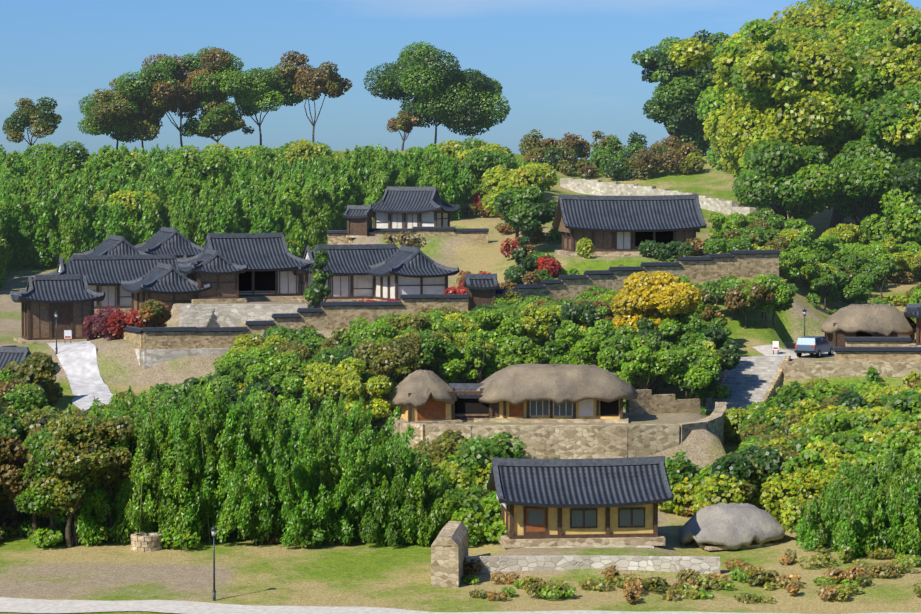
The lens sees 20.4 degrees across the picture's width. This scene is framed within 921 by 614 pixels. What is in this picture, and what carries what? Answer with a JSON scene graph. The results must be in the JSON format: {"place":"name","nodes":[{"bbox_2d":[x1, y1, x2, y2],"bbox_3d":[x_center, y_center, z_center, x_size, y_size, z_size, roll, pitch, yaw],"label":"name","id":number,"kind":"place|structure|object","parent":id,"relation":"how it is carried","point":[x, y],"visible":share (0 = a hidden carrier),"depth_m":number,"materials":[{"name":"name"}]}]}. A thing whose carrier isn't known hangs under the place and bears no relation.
{"place":"outdoors","nodes":[
{"label":"outdoors","id":0,"kind":"place"},
{"bbox_2d":[370,186,460,227],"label":"house","id":1,"kind":"structure","parent":0,"point":[403,207],"depth_m":259.60,"materials":[{"name":"tile"}]},
{"bbox_2d":[0,151,920,613],"bbox_3d":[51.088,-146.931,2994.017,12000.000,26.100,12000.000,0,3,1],"label":"ground","id":2,"kind":"structure","parent":0,"point":[356,573],"depth_m":147.10,"materials":[{"name":"green plant"}]},
{"bbox_2d":[0,347,60,374],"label":"house","id":3,"kind":"structure","parent":2,"relation":"on","point":[8,355],"depth_m":197.41,"materials":[{"name":"tile"}]},
{"bbox_2d":[53,311,58,353],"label":"lamp post","id":4,"kind":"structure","parent":2,"relation":"on","point":[56,313],"depth_m":210.01,"materials":[{"name":"grey metal"}]},
{"bbox_2d":[10,274,104,343],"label":"gate house","id":5,"kind":"structure","parent":2,"relation":"on","point":[69,299],"depth_m":216.17,"materials":[{"name":"wood"}]},
{"bbox_2d":[64,330,71,342],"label":"gate sign","id":6,"kind":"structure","parent":2,"relation":"on","point":[67,334],"depth_m":213.01,"materials":[{"name":"grey metal"}]},
{"bbox_2d":[47,341,112,410],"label":"concrete lane","id":7,"kind":"structure","parent":2,"relation":"on","point":[78,361],"depth_m":206.84,"materials":[{"name":"grey concrete"}]},
{"bbox_2d":[73,234,147,254],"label":"house","id":8,"kind":"structure","parent":2,"relation":"on","point":[115,245],"depth_m":246.94,"materials":[{"name":"tile"}]},
{"bbox_2d":[37,254,186,315],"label":"long wing","id":9,"kind":"structure","parent":2,"relation":"on","point":[107,274],"depth_m":233.02,"materials":[{"name":"grey tile"}]},
{"bbox_2d":[131,532,161,551],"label":"stone well","id":10,"kind":"object","parent":2,"relation":"on","point":[146,542],"visible":0.88,"depth_m":149.08,"materials":[{"name":"beige stone"}]},
{"bbox_2d":[120,262,211,323],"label":"tile-roofed house","id":11,"kind":"structure","parent":2,"relation":"on","point":[169,285],"depth_m":222.88,"materials":[{"name":"tile"}]},
{"bbox_2d":[134,227,203,258],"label":"house","id":12,"kind":"structure","parent":2,"relation":"on","point":[174,241],"depth_m":249.45,"materials":[{"name":"tile"}]},
{"bbox_2d":[177,249,247,303],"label":"house","id":13,"kind":"structure","parent":2,"relation":"on","point":[217,271],"depth_m":223.17,"materials":[{"name":"tile"}]},
{"bbox_2d":[210,526,217,600],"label":"lamp post","id":14,"kind":"object","parent":2,"relation":"on","point":[213,529],"depth_m":136.35,"materials":[{"name":"grey metal"}]},
{"bbox_2d":[176,233,313,300],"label":"hall","id":15,"kind":"structure","parent":2,"relation":"on","point":[272,261],"depth_m":227.96,"materials":[{"name":"tile"}]},
{"bbox_2d":[87,378,416,547],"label":"bamboo stems","id":16,"kind":"object","parent":2,"relation":"on","point":[201,428],"visible":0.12,"depth_m":151.50,"materials":[{"name":"plant"}]},
{"bbox_2d":[293,244,404,303],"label":"wing","id":17,"kind":"structure","parent":2,"relation":"on","point":[349,267],"depth_m":229.45,"materials":[{"name":"grey tile"}]},
{"bbox_2d":[343,205,374,237],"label":"gate","id":18,"kind":"structure","parent":2,"relation":"on","point":[359,220],"depth_m":255.66,"materials":[{"name":"wood"}]},
{"bbox_2d":[366,246,459,300],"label":"tile-roofed house","id":19,"kind":"structure","parent":2,"relation":"on","point":[406,270],"depth_m":224.74,"materials":[{"name":"tile"}]},
{"bbox_2d":[384,370,461,423],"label":"house","id":20,"kind":"structure","parent":2,"relation":"on","point":[427,396],"depth_m":174.81,"materials":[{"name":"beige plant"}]},
{"bbox_2d":[0,0,920,604],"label":"foliage","id":21,"kind":"object","parent":2,"relation":"on","point":[838,86],"visible":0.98,"depth_m":210.15,"materials":[{"name":"green plant"}]},
{"bbox_2d":[0,40,920,547],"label":"tree trunks","id":22,"kind":"object","parent":2,"relation":"on","point":[74,538],"visible":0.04,"depth_m":214.33,"materials":[{"name":"brown plant"}]},
{"bbox_2d":[449,383,491,421],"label":"gatehouse","id":23,"kind":"object","parent":2,"relation":"on","point":[469,407],"visible":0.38,"depth_m":176.13,"materials":[{"name":"wood"}]},
{"bbox_2d":[463,273,498,310],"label":"gate","id":24,"kind":"structure","parent":2,"relation":"on","point":[481,289],"depth_m":214.72,"materials":[{"name":"tile"}]},
{"bbox_2d":[97,178,920,587],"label":"stone walls","id":25,"kind":"structure","parent":2,"relation":"on","point":[207,330],"depth_m":207.18,"materials":[{"name":"beige stone"}]},
{"bbox_2d":[474,363,638,422],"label":"house","id":26,"kind":"structure","parent":2,"relation":"on","point":[544,393],"depth_m":175.69,"materials":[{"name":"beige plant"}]},
{"bbox_2d":[486,456,673,547],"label":"tile-roofed house","id":27,"kind":"structure","parent":2,"relation":"on","point":[583,502],"depth_m":148.01,"materials":[{"name":"tile"}]},
{"bbox_2d":[678,503,785,550],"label":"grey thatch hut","id":28,"kind":"object","parent":2,"relation":"on","point":[725,526],"visible":1,"depth_m":149.46,"materials":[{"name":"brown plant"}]},
{"bbox_2d":[820,303,915,346],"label":"house","id":29,"kind":"structure","parent":2,"relation":"on","point":[864,320],"depth_m":211.91,"materials":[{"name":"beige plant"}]},
{"bbox_2d":[904,302,920,346],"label":"building","id":30,"kind":"structure","parent":2,"relation":"on","point":[912,310],"depth_m":209.65,"materials":[{"name":"tile"}]},
{"bbox_2d":[0,597,920,613],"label":"road","id":31,"kind":"structure","parent":0,"point":[20,605],"depth_m":134.17,"materials":[{"name":"grey concrete"}]},
{"bbox_2d":[0,0,920,159],"label":"sky","id":32,"kind":"structure","parent":0,"point":[561,67],"materials":[{"name":"blue"}]},
{"bbox_2d":[552,194,706,255],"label":"house","id":33,"kind":"structure","parent":0,"point":[616,225],"depth_m":235.68,"materials":[{"name":"tile"}]},
{"bbox_2d":[702,356,790,410],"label":"path","id":34,"kind":"structure","parent":0,"point":[749,380],"depth_m":196.75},
{"bbox_2d":[752,345,834,359],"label":"paved parking area","id":35,"kind":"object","parent":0,"point":[766,350],"depth_m":205.49,"materials":[{"name":"grey concrete"}]},
{"bbox_2d":[773,341,778,354],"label":"terrace sign","id":36,"kind":"object","parent":35,"relation":"on","point":[775,345],"depth_m":204.50,"materials":[{"name":"grey metal"}]},
{"bbox_2d":[802,308,806,353],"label":"lamp post","id":37,"kind":"object","parent":35,"relation":"on","point":[804,310],"depth_m":206.35,"materials":[{"name":"grey metal"}]},
{"bbox_2d":[794,336,833,357],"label":"car","id":38,"kind":"object","parent":35,"relation":"on","point":[817,345],"visible":0.98,"depth_m":202.42,"materials":[{"name":"blue paint"}]}
]}

